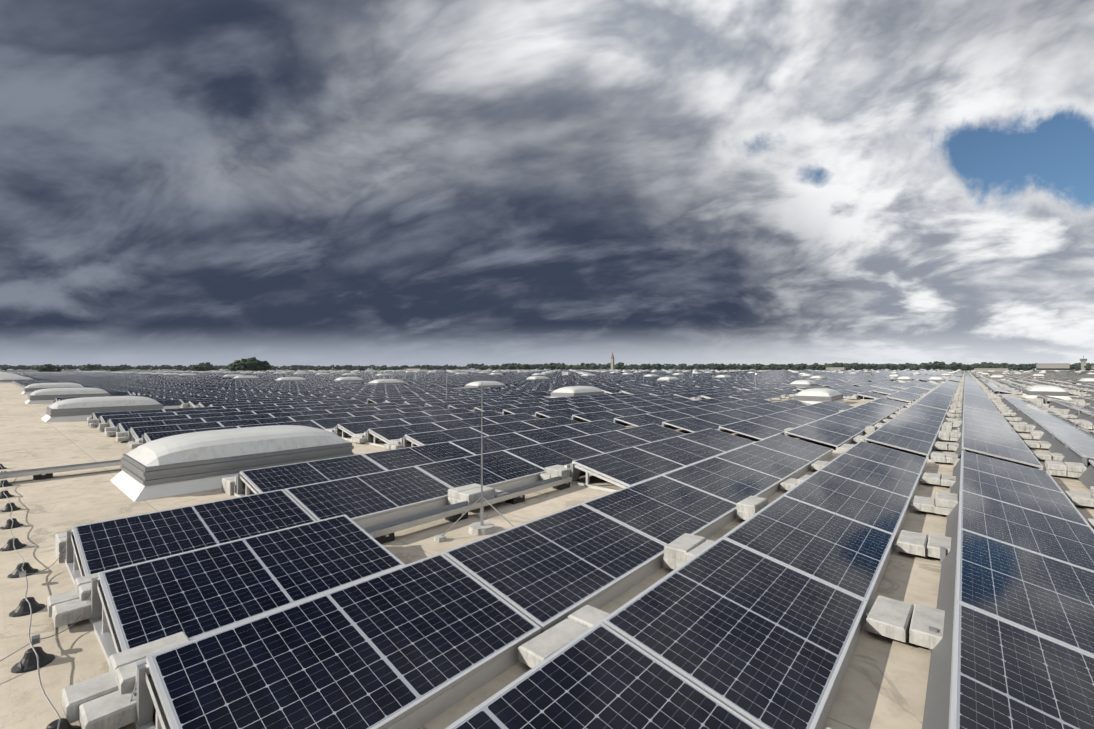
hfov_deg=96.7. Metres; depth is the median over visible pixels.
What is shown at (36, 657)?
lightning protection
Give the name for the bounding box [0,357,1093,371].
tree line
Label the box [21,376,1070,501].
skylights
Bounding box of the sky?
[0,0,1093,369]
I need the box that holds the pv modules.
[7,370,1093,728]
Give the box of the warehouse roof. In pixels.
[0,370,1093,728]
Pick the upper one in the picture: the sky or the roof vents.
the sky
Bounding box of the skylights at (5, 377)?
[0,369,1093,384]
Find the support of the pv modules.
on the warehouse roof
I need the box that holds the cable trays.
[0,459,571,543]
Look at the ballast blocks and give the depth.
4.61 m
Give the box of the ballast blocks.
[47,373,1093,728]
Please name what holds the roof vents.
on the warehouse roof
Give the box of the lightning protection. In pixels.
[0,369,1040,728]
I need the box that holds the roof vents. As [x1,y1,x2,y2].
[342,371,1067,379]
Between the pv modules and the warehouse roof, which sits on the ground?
the warehouse roof
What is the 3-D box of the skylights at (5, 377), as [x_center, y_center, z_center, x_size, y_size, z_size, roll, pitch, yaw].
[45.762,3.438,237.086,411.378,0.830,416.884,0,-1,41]
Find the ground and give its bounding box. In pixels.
[0,369,1089,371]
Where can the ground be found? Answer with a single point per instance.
(349, 370)
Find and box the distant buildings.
[406,352,1093,370]
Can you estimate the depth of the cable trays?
6.95 m

